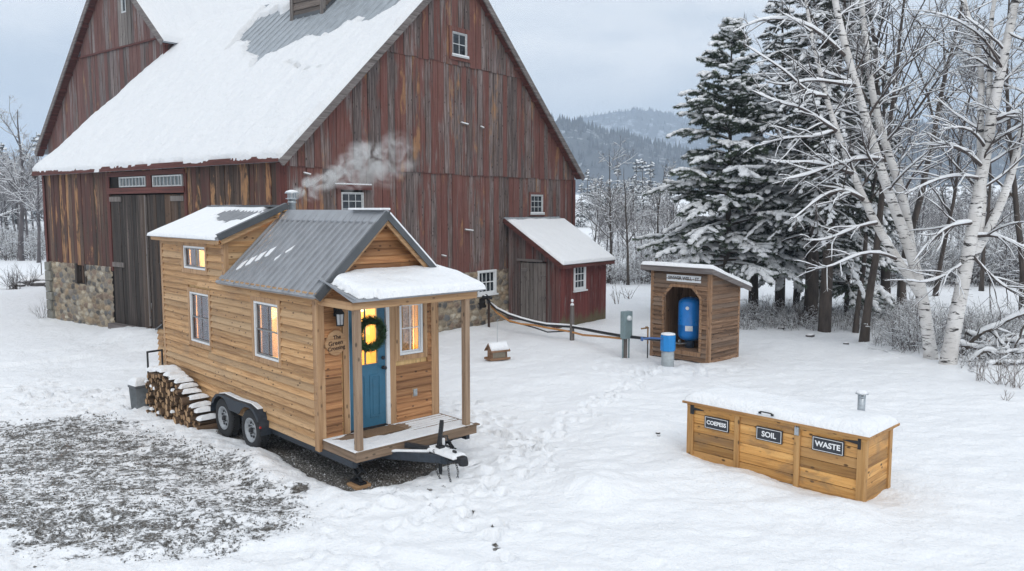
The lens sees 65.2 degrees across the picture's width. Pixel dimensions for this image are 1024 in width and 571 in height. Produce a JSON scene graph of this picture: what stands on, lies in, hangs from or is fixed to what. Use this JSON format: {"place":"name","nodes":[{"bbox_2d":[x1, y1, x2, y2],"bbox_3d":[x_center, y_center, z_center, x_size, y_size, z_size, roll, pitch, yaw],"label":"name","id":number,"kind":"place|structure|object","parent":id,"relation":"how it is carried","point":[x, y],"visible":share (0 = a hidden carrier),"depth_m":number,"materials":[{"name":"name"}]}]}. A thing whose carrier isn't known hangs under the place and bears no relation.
{"place":"outdoors","nodes":[
{"label":"outdoors","id":0,"kind":"place"},
{"bbox_2d":[0,185,1023,570],"bbox_3d":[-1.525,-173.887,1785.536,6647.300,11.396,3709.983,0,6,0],"label":"ground","id":1,"kind":"structure","parent":0,"point":[576,461],"depth_m":12.29,"materials":[{"name":"snow"}]},
{"bbox_2d":[0,163,20,228],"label":"bare tree","id":2,"kind":"object","parent":1,"relation":"on","point":[3,196],"visible":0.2,"depth_m":83.84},
{"bbox_2d":[0,150,25,231],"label":"bare tree","id":3,"kind":"object","parent":1,"relation":"on","point":[9,196],"visible":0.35,"depth_m":79.86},
{"bbox_2d":[0,142,26,218],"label":"bare tree","id":4,"kind":"object","parent":1,"relation":"on","point":[12,210],"visible":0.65,"depth_m":63.85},
{"bbox_2d":[0,267,27,289],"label":"bare shrub","id":5,"kind":"object","parent":1,"relation":"on","point":[13,285],"visible":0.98,"depth_m":40.90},
{"bbox_2d":[3,158,30,223],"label":"spruce tree","id":6,"kind":"object","parent":1,"relation":"on","point":[28,216],"visible":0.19,"depth_m":100.66,"materials":[{"name":"grey plant"}]},
{"bbox_2d":[0,95,41,260],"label":"bare tree","id":7,"kind":"object","parent":1,"relation":"on","point":[20,252],"visible":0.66,"depth_m":61.09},
{"bbox_2d":[0,138,44,262],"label":"bare tree","id":8,"kind":"object","parent":1,"relation":"on","point":[37,210],"visible":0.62,"depth_m":59.22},
{"bbox_2d":[0,218,45,260],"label":"undergrowth","id":9,"kind":"object","parent":1,"relation":"on","point":[9,241],"visible":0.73,"depth_m":64.71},
{"bbox_2d":[13,150,41,242],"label":"bare tree","id":10,"kind":"object","parent":1,"relation":"on","point":[26,224],"visible":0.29,"depth_m":73.31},
{"bbox_2d":[14,263,43,285],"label":"bare shrub","id":11,"kind":"object","parent":1,"relation":"on","point":[32,275],"visible":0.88,"depth_m":42.49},
{"bbox_2d":[19,274,45,284],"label":"field stone","id":12,"kind":"object","parent":1,"relation":"on","point":[40,278],"visible":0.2,"depth_m":43.31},
{"bbox_2d":[31,132,42,219],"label":"spruce tree","id":13,"kind":"object","parent":1,"relation":"on","point":[36,141],"visible":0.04,"depth_m":109.90,"materials":[{"name":"grey plant"}]},
{"bbox_2d":[128,377,147,408],"bbox_3d":[-7.558,2.183,16.227,0.320,0.666,0.304,4,7,38],"label":"metal bin","id":14,"kind":"object","parent":1,"relation":"on","point":[138,390],"visible":0.92,"depth_m":16.12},
{"bbox_2d":[146,349,163,405],"bbox_3d":[-7.276,1.935,16.374,0.380,1.238,0.437,4,7,36],"label":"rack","id":15,"kind":"object","parent":1,"relation":"on","point":[147,352],"visible":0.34,"depth_m":16.25,"materials":[{"name":"black metal"}]},
{"bbox_2d":[196,423,217,429],"bbox_3d":[-5.626,2.643,14.856,0.446,0.141,0.104,-5,26,-40],"label":"firewood log","id":16,"kind":"object","parent":1,"relation":"on","point":[212,426],"visible":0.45,"depth_m":14.81,"materials":[{"name":"brown wood"}]},
{"bbox_2d":[0,411,472,567],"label":"gravel","id":17,"kind":"structure","parent":1,"relation":"on","point":[299,454],"depth_m":12.49,"materials":[{"name":"gravel"}]},
{"bbox_2d":[30,0,584,331],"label":"barn","id":18,"kind":"structure","parent":1,"relation":"on","point":[432,126],"depth_m":26.48,"materials":[{"name":"red wood"}]},
{"bbox_2d":[109,195,151,328],"bbox_3d":[-12.437,-0.731,26.130,2.350,4.413,0.099,4,7,38],"label":"barn door","id":19,"kind":"structure","parent":18,"relation":"in","point":[131,266],"depth_m":26.09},
{"bbox_2d":[119,176,145,186],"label":"transom window","id":20,"kind":"structure","parent":18,"relation":"in","point":[139,181],"depth_m":25.71,"materials":[{"name":"glass"}]},
{"bbox_2d":[158,263,162,321],"bbox_3d":[-10.627,0.244,24.757,0.920,1.850,0.060,4,7,38],"label":"wicket door","id":21,"kind":"structure","parent":18,"relation":"in","point":[160,288],"depth_m":24.99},
{"bbox_2d":[147,194,184,328],"bbox_3d":[-10.631,-0.599,24.755,2.186,4.412,0.094,4,7,38],"label":"barn door","id":22,"kind":"structure","parent":18,"relation":"in","point":[163,209],"depth_m":25.06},
{"bbox_2d":[152,174,182,186],"bbox_3d":[-10.506,-3.195,24.424,1.690,0.340,0.070,4,7,38],"label":"transom window","id":23,"kind":"structure","parent":18,"relation":"in","point":[160,180],"depth_m":24.42,"materials":[{"name":"glass"}]},
{"bbox_2d":[341,192,363,209],"bbox_3d":[-4.556,-2.187,22.886,0.050,0.950,0.810,4,7,38],"label":"window","id":24,"kind":"structure","parent":18,"relation":"in","point":[348,199],"depth_m":22.87,"materials":[{"name":"white paint"}]},
{"bbox_2d":[449,25,470,62],"bbox_3d":[-1.684,-7.798,25.900,0.100,1.040,1.020,4,7,38],"label":"window","id":25,"kind":"structure","parent":18,"relation":"in","point":[459,38],"depth_m":25.92,"materials":[{"name":"white paint"}]},
{"bbox_2d":[477,269,498,296],"bbox_3d":[-0.860,-0.092,27.817,0.130,0.890,1.100,4,7,38],"label":"window","id":26,"kind":"structure","parent":18,"relation":"in","point":[488,278],"depth_m":27.94,"materials":[{"name":"white paint"}]},
{"bbox_2d":[529,192,544,215],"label":"window","id":27,"kind":"structure","parent":18,"relation":"in","point":[537,201],"depth_m":29.88,"materials":[{"name":"white paint"}]},
{"bbox_2d":[147,190,486,485],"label":"tiny house","id":28,"kind":"structure","parent":1,"relation":"on","point":[260,303],"depth_m":13.19,"materials":[{"name":"brown wood"}]},
{"bbox_2d":[181,242,207,275],"bbox_3d":[-6.049,-0.538,15.439,0.188,0.610,1.220,-5,8,-43],"label":"window","id":29,"kind":"structure","parent":28,"relation":"in","point":[193,255],"depth_m":15.43,"materials":[{"name":"white paint"}]},
{"bbox_2d":[187,287,212,350],"bbox_3d":[-5.943,0.623,15.438,0.188,1.140,1.070,-5,8,-43],"label":"window","id":30,"kind":"structure","parent":28,"relation":"in","point":[199,309],"depth_m":15.46,"materials":[{"name":"glass"}]},
{"bbox_2d":[250,296,282,368],"bbox_3d":[-4.050,0.756,13.433,0.188,1.120,1.050,-5,8,-43],"label":"window","id":31,"kind":"structure","parent":28,"relation":"in","point":[265,312],"depth_m":13.43,"materials":[{"name":"white paint"}]},
{"bbox_2d":[325,330,345,354],"bbox_3d":[-2.725,0.884,12.369,0.373,0.393,0.029,-5,8,-43],"label":"wall sign","id":32,"kind":"object","parent":28,"relation":"attached to","point":[335,342],"visible":1,"depth_m":12.35,"materials":[{"name":"brown wood"}]},
{"bbox_2d":[348,308,386,430],"bbox_3d":[-2.302,1.301,12.835,0.685,1.990,0.138,-5,8,-43],"label":"door","id":33,"kind":"structure","parent":28,"relation":"in","point":[373,374],"depth_m":12.94,"materials":[{"name":"blue paint"}]},
{"bbox_2d":[361,314,387,353],"bbox_3d":[-2.235,0.779,12.719,0.678,0.670,0.196,-5,8,-43],"label":"wreath","id":34,"kind":"object","parent":28,"relation":"attached to","point":[377,343],"visible":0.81,"depth_m":12.75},
{"bbox_2d":[363,424,404,437],"bbox_3d":[-2.094,2.317,12.758,0.720,0.020,0.340,-5,8,-43],"label":"doormat","id":35,"kind":"object","parent":28,"relation":"on","point":[369,433],"visible":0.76,"depth_m":12.75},
{"bbox_2d":[395,303,427,360],"bbox_3d":[-1.727,0.703,13.411,0.650,1.050,0.159,-5,8,-43],"label":"window","id":36,"kind":"structure","parent":28,"relation":"in","point":[406,316],"depth_m":13.48,"materials":[{"name":"glass"}]},
{"bbox_2d":[347,480,370,489],"bbox_3d":[-2.301,2.996,12.034,0.260,0.060,0.280,-5,8,-43],"label":"wooden pad","id":37,"kind":"object","parent":1,"relation":"on","point":[354,486],"visible":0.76,"depth_m":11.95,"materials":[{"name":"brown wood"}]},
{"bbox_2d":[482,294,492,326],"bbox_3d":[-0.824,1.001,26.910,0.388,1.430,0.178,-3,6,-24],"label":"hose bracket","id":38,"kind":"object","parent":1,"relation":"on","point":[485,296],"visible":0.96,"depth_m":26.92,"materials":[{"name":"metal"}]},
{"bbox_2d":[486,298,659,340],"bbox_3d":[1.806,1.015,24.203,0.891,0.743,7.685,-4,7,-39],"label":"water pipe","id":39,"kind":"object","parent":38,"relation":"attached to","point":[494,306],"visible":0.9,"depth_m":25.07,"materials":[{"name":"black plastic"}]},
{"bbox_2d":[490,305,620,338],"bbox_3d":[1.424,1.164,24.745,0.798,0.637,5.875,-5,7,-40],"label":"garden hose","id":40,"kind":"object","parent":39,"relation":"hanging from","point":[589,335],"visible":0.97,"depth_m":25.11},
{"bbox_2d":[484,319,510,360],"bbox_3d":[-0.400,1.457,21.791,0.620,1.105,0.440,-3,6,-30],"label":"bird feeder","id":41,"kind":"object","parent":1,"relation":"on","point":[497,351],"visible":1,"depth_m":21.71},
{"bbox_2d":[503,216,615,327],"bbox_3d":[1.755,-0.499,29.137,2.616,3.986,3.495,4,7,38],"label":"lean to shed","id":42,"kind":"object","parent":1,"relation":"on","point":[576,260],"visible":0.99,"depth_m":28.24,"materials":[{"name":"red wood"}]},
{"bbox_2d":[517,258,545,325],"bbox_3d":[0.680,0.227,28.054,1.250,2.310,0.092,4,7,38],"label":"shed door","id":43,"kind":"structure","parent":42,"relation":"in","point":[533,275],"depth_m":28.00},
{"bbox_2d":[573,267,587,291],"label":"window","id":44,"kind":"structure","parent":42,"relation":"in","point":[579,284],"depth_m":28.31,"materials":[{"name":"white paint"}]},
{"bbox_2d":[570,299,573,340],"bbox_3d":[1.860,1.216,24.782,0.120,1.610,0.120,-2,6,-20],"label":"fence post","id":45,"kind":"object","parent":1,"relation":"on","point":[571,320],"visible":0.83,"depth_m":24.73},
{"bbox_2d":[575,183,588,226],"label":"spruce tree","id":46,"kind":"object","parent":1,"relation":"on","point":[578,217],"visible":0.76,"depth_m":96.00,"materials":[{"name":"grey plant"}]},
{"bbox_2d":[578,170,596,221],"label":"spruce tree","id":47,"kind":"object","parent":1,"relation":"on","point":[586,193],"visible":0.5,"depth_m":108.21,"materials":[{"name":"grey plant"}]},
{"bbox_2d":[577,177,617,243],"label":"bare tree","id":48,"kind":"object","parent":1,"relation":"on","point":[594,214],"visible":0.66,"depth_m":47.75,"materials":[{"name":"grey plant"}]},
{"bbox_2d":[593,208,609,245],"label":"bare tree","id":49,"kind":"object","parent":1,"relation":"on","point":[598,238],"visible":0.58,"depth_m":57.54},
{"bbox_2d":[575,135,640,282],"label":"bare tree","id":50,"kind":"object","parent":1,"relation":"on","point":[605,193],"visible":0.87,"depth_m":43.71,"materials":[{"name":"grey plant"}]},
{"bbox_2d":[591,196,625,250],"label":"bare tree","id":51,"kind":"object","parent":1,"relation":"on","point":[604,226],"visible":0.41,"depth_m":57.90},
{"bbox_2d":[596,179,635,257],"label":"bare tree","id":52,"kind":"object","parent":1,"relation":"on","point":[621,216],"visible":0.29,"depth_m":65.04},
{"bbox_2d":[609,163,624,213],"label":"spruce tree","id":53,"kind":"object","parent":1,"relation":"on","point":[615,171],"visible":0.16,"depth_m":110.01,"materials":[{"name":"grey plant"}]},
{"bbox_2d":[611,195,637,250],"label":"bare tree","id":54,"kind":"object","parent":1,"relation":"on","point":[623,228],"visible":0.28,"depth_m":64.61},
{"bbox_2d":[620,311,632,357],"bbox_3d":[3.145,1.474,21.905,0.302,1.550,0.295,-4,7,-38],"label":"meter pedestal","id":55,"kind":"object","parent":1,"relation":"on","point":[626,317],"visible":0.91,"depth_m":21.83,"materials":[{"name":"grey metal"}]},
{"bbox_2d":[599,160,657,284],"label":"bare tree","id":56,"kind":"object","parent":1,"relation":"on","point":[625,208],"visible":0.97,"depth_m":42.75,"materials":[{"name":"grey plant"}]},
{"bbox_2d":[613,183,651,244],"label":"bare tree","id":57,"kind":"object","parent":1,"relation":"on","point":[636,213],"visible":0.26,"depth_m":69.12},
{"bbox_2d":[627,159,640,205],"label":"spruce tree","id":58,"kind":"object","parent":1,"relation":"on","point":[636,168],"visible":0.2,"depth_m":106.59,"materials":[{"name":"grey plant"}]},
{"bbox_2d":[627,174,641,220],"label":"spruce tree","id":59,"kind":"object","parent":1,"relation":"on","point":[634,180],"visible":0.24,"depth_m":101.84,"materials":[{"name":"grey plant"}]},
{"bbox_2d":[625,206,647,257],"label":"bare tree","id":60,"kind":"object","parent":1,"relation":"on","point":[634,227],"visible":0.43,"depth_m":63.08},
{"bbox_2d":[631,205,651,258],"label":"bare tree","id":61,"kind":"object","parent":1,"relation":"on","point":[639,234],"visible":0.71,"depth_m":57.14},
{"bbox_2d":[634,159,651,213],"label":"spruce tree","id":62,"kind":"object","parent":1,"relation":"on","point":[642,168],"visible":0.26,"depth_m":103.91,"materials":[{"name":"grey plant"}]},
{"bbox_2d":[634,203,660,250],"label":"bare tree","id":63,"kind":"object","parent":1,"relation":"on","point":[648,228],"visible":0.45,"depth_m":62.37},
{"bbox_2d":[638,162,658,223],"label":"spruce tree","id":64,"kind":"object","parent":1,"relation":"on","point":[650,173],"visible":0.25,"depth_m":97.73,"materials":[{"name":"grey plant"}]},
{"bbox_2d":[639,189,665,255],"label":"bare tree","id":65,"kind":"object","parent":1,"relation":"on","point":[651,216],"visible":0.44,"depth_m":64.17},
{"bbox_2d":[596,216,710,284],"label":"undergrowth","id":66,"kind":"object","parent":1,"relation":"on","point":[618,273],"visible":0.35,"depth_m":45.55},
{"bbox_2d":[640,332,675,366],"bbox_3d":[3.790,1.742,20.695,0.951,1.010,0.379,-3,6,-24],"label":"well casing","id":67,"kind":"object","parent":1,"relation":"on","point":[667,343],"visible":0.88,"depth_m":20.66,"materials":[{"name":"blue plastic"}]},
{"bbox_2d":[635,157,686,260],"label":"bare tree","id":68,"kind":"object","parent":1,"relation":"on","point":[658,213],"visible":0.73,"depth_m":42.02,"materials":[{"name":"grey plant"}]},
{"bbox_2d":[655,191,678,232],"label":"bare tree","id":69,"kind":"object","parent":1,"relation":"on","point":[665,206],"visible":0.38,"depth_m":62.00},
{"bbox_2d":[652,196,684,231],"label":"bare tree","id":70,"kind":"object","parent":1,"relation":"on","point":[665,211],"visible":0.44,"depth_m":57.01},
{"bbox_2d":[662,173,677,216],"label":"spruce tree","id":71,"kind":"object","parent":1,"relation":"on","point":[668,175],"visible":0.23,"depth_m":115.19,"materials":[{"name":"grey plant"}]},
{"bbox_2d":[640,261,752,362],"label":"well house","id":72,"kind":"structure","parent":1,"relation":"on","point":[715,290],"depth_m":21.57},
{"bbox_2d":[676,296,698,347],"bbox_3d":[4.923,1.007,22.169,0.681,1.430,0.662,-5,8,-43],"label":"pressure tank","id":73,"kind":"object","parent":72,"relation":"in","point":[688,320],"visible":0.88,"depth_m":21.90,"materials":[{"name":"metal"}]},
{"bbox_2d":[631,17,823,289],"bbox_3d":[8.539,-4.060,29.520,7.875,11.215,8.216,0,6,0],"label":"pine tree","id":74,"kind":"object","parent":1,"relation":"on","point":[738,191],"visible":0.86,"depth_m":28.32,"materials":[{"name":"green plant"}]},
{"bbox_2d":[700,90,807,312],"bbox_3d":[9.543,-3.115,30.853,4.522,9.084,5.410,0,6,0],"label":"pine tree","id":75,"kind":"object","parent":1,"relation":"on","point":[753,281],"visible":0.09,"depth_m":30.64,"materials":[{"name":"green plant"}]},
{"bbox_2d":[716,0,844,306],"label":"spruce tree","id":76,"kind":"object","parent":1,"relation":"on","point":[778,45],"visible":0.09,"depth_m":32.88,"materials":[{"name":"green plant"}]},
{"bbox_2d":[682,385,899,501],"bbox_3d":[4.202,2.315,12.373,1.116,1.610,3.000,-5,8,-44],"label":"compost bin","id":77,"kind":"object","parent":1,"relation":"on","point":[839,451],"visible":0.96,"depth_m":11.83,"materials":[{"name":"brown wood"}]},
{"bbox_2d":[756,75,879,312],"bbox_3d":[11.753,-3.563,32.081,5.392,10.202,5.823,0,6,0],"label":"pine tree","id":78,"kind":"object","parent":1,"relation":"on","point":[779,283],"visible":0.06,"depth_m":31.12,"materials":[{"name":"green plant"}]},
{"bbox_2d":[731,0,907,323],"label":"spruce tree","id":79,"kind":"object","parent":1,"relation":"on","point":[811,296],"visible":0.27,"depth_m":27.77,"materials":[{"name":"green plant"}]},
{"bbox_2d":[766,0,902,332],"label":"spruce tree","id":80,"kind":"object","parent":1,"relation":"on","point":[825,303],"visible":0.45,"depth_m":26.02,"materials":[{"name":"green plant"}]},
{"bbox_2d":[739,285,937,346],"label":"undergrowth","id":81,"kind":"object","parent":1,"relation":"on","point":[756,315],"visible":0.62,"depth_m":28.13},
{"bbox_2d":[793,143,903,319],"bbox_3d":[12.775,-1.832,29.942,4.152,7.134,4.301,0,6,0],"label":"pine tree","id":82,"kind":"object","parent":1,"relation":"on","point":[841,287],"visible":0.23,"depth_m":29.36,"materials":[{"name":"green plant"}]},
{"bbox_2d":[733,0,968,359],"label":"birch tree","id":83,"kind":"object","parent":1,"relation":"on","point":[901,216],"visible":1,"depth_m":20.92,"materials":[{"name":"white plant"}]},
{"bbox_2d":[819,75,910,310],"bbox_3d":[13.847,-3.499,31.376,4.187,9.635,3.583,0,6,0],"label":"young spruce","id":84,"kind":"object","parent":1,"relation":"on","point":[893,235],"visible":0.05,"depth_m":31.08,"materials":[{"name":"green plant"}]},
{"bbox_2d":[729,206,1023,286],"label":"undergrowth","id":85,"kind":"object","parent":1,"relation":"on","point":[998,263],"visible":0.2,"depth_m":39.14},
{"bbox_2d":[803,0,986,332],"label":"bare tree","id":86,"kind":"object","parent":1,"relation":"on","point":[855,328],"visible":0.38,"depth_m":25.91,"materials":[{"name":"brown plant"}]},
{"bbox_2d":[812,0,984,313],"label":"bare tree","id":87,"kind":"object","parent":1,"relation":"on","point":[886,285],"visible":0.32,"depth_m":29.89,"materials":[{"name":"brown plant"}]},
{"bbox_2d":[822,0,978,341],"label":"bare tree","id":88,"kind":"object","parent":1,"relation":"on","point":[864,335],"visible":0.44,"depth_m":24.55,"materials":[{"name":"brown plant"}]},
{"bbox_2d":[892,154,934,239],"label":"bare tree","id":89,"kind":"object","parent":1,"relation":"on","point":[914,196],"visible":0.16,"depth_m":47.71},
{"bbox_2d":[896,199,930,242],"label":"bare tree","id":90,"kind":"object","parent":1,"relation":"on","point":[919,222],"visible":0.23,"depth_m":49.47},
{"bbox_2d":[913,174,948,240],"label":"bare tree","id":91,"kind":"object","parent":1,"relation":"on","point":[933,198],"visible":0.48,"depth_m":52.85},
{"bbox_2d":[918,190,951,240],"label":"bare tree","id":92,"kind":"object","parent":1,"relation":"on","point":[932,222],"visible":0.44,"depth_m":55.42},
{"bbox_2d":[864,290,1023,372],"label":"undergrowth","id":93,"kind":"object","parent":1,"relation":"on","point":[938,325],"visible":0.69,"depth_m":23.33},
{"bbox_2d":[883,0,1023,364],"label":"birch tree","id":94,"kind":"object","parent":1,"relation":"on","point":[978,234],"visible":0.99,"depth_m":20.40,"materials":[{"name":"white plant"}]},
{"bbox_2d":[939,188,967,242],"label":"bare tree","id":95,"kind":"object","parent":1,"relation":"on","point":[959,210],"visible":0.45,"depth_m":48.80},
{"bbox_2d":[886,0,1022,303],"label":"bare tree","id":96,"kind":"object","parent":1,"relation":"on","point":[901,286],"visible":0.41,"depth_m":32.20,"materials":[{"name":"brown plant"}]},
{"bbox_2d":[895,26,1023,295],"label":"bare tree","id":97,"kind":"object","parent":1,"relation":"on","point":[950,213],"visible":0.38,"depth_m":32.94,"materials":[{"name":"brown plant"}]},
{"bbox_2d":[959,178,971,216],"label":"spruce tree","id":98,"kind":"object","parent":1,"relation":"on","point":[965,197],"visible":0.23,"depth_m":110.94,"materials":[{"name":"grey plant"}]},
{"bbox_2d":[925,0,1023,317],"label":"bare tree","id":99,"kind":"object","parent":1,"relation":"on","point":[1014,196],"visible":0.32,"depth_m":27.38,"materials":[{"name":"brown plant"}]},
{"bbox_2d":[944,178,1009,233],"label":"bare tree","id":100,"kind":"object","parent":1,"relation":"on","point":[958,213],"visible":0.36,"depth_m":46.49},
{"bbox_2d":[944,52,1023,290],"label":"bare tree","id":101,"kind":"object","parent":1,"relation":"on","point":[982,271],"visible":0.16,"depth_m":35.83,"materials":[{"name":"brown plant"}]},
{"bbox_2d":[958,304,1023,364],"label":"brush pile","id":102,"kind":"object","parent":1,"relation":"on","point":[1005,341],"visible":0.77,"depth_m":21.88,"materials":[{"name":"snow"}]},
{"bbox_2d":[971,355,1016,384],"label":"dead weeds","id":103,"kind":"object","parent":1,"relation":"on","point":[999,378],"visible":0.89,"depth_m":18.54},
{"bbox_2d":[986,358,1023,387],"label":"dead weeds","id":104,"kind":"object","parent":1,"relation":"on","point":[1011,384],"visible":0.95,"depth_m":18.13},
{"bbox_2d":[1003,179,1023,232],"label":"bare tree","id":105,"kind":"object","parent":1,"relation":"on","point":[1020,202],"visible":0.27,"depth_m":52.77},
{"bbox_2d":[0,0,1023,169],"label":"sky","id":106,"kind":"structure","parent":0,"point":[583,58],"materials":[{"name":"grey"}]},
{"bbox_2d":[571,110,771,154],"bbox_3d":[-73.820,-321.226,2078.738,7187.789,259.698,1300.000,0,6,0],"label":"hills","id":107,"kind":"structure","parent":0,"point":[636,125],"depth_m":1817.34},
{"bbox_2d":[568,106,767,139],"bbox_3d":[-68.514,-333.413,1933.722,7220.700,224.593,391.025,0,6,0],"label":"mountain forest","id":108,"kind":"object","parent":107,"relation":"on","point":[650,109],"visible":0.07,"depth_m":1880.59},
{"bbox_2d":[555,121,1023,194],"bbox_3d":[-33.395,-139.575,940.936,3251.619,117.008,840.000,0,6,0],"label":"hill","id":109,"kind":"structure","parent":0,"point":[626,170],"depth_m":691.06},
{"bbox_2d":[27,114,1023,183],"bbox_3d":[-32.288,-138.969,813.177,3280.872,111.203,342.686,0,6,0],"label":"hillside forest","id":110,"kind":"object","parent":109,"relation":"on","point":[566,124],"visible":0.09,"depth_m":753.82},
{"bbox_3d":[-6.065,2.268,15.223,0.429,0.136,0.101,-5,7,-41],"label":"firewood log","id":111,"kind":"object","parent":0,"visible":0},
{"bbox_2d":[180,397,204,405],"bbox_3d":[-6.037,2.178,15.146,0.426,0.165,0.103,-5,23,-43],"label":"firewood log","id":112,"kind":"object","parent":111,"relation":"on","point":[185,401],"visible":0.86,"depth_m":15.05,"materials":[{"name":"brown wood"}]},
{"bbox_3d":[-7.067,2.080,16.080,0.442,0.134,0.086,-5,-6,-45],"label":"firewood log","id":113,"kind":"object","parent":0,"visible":0},
{"bbox_2d":[145,381,150,388],"bbox_3d":[-7.094,1.958,16.011,0.422,0.156,0.116,-5,11,-44],"label":"firewood log","id":114,"kind":"object","parent":113,"relation":"on","point":[147,383],"visible":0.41,"depth_m":15.87,"materials":[{"name":"brown wood"}]},
{"bbox_2d":[144,365,215,420],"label":"stack snow","id":115,"kind":"structure","parent":114,"relation":"on","point":[176,373],"depth_m":15.32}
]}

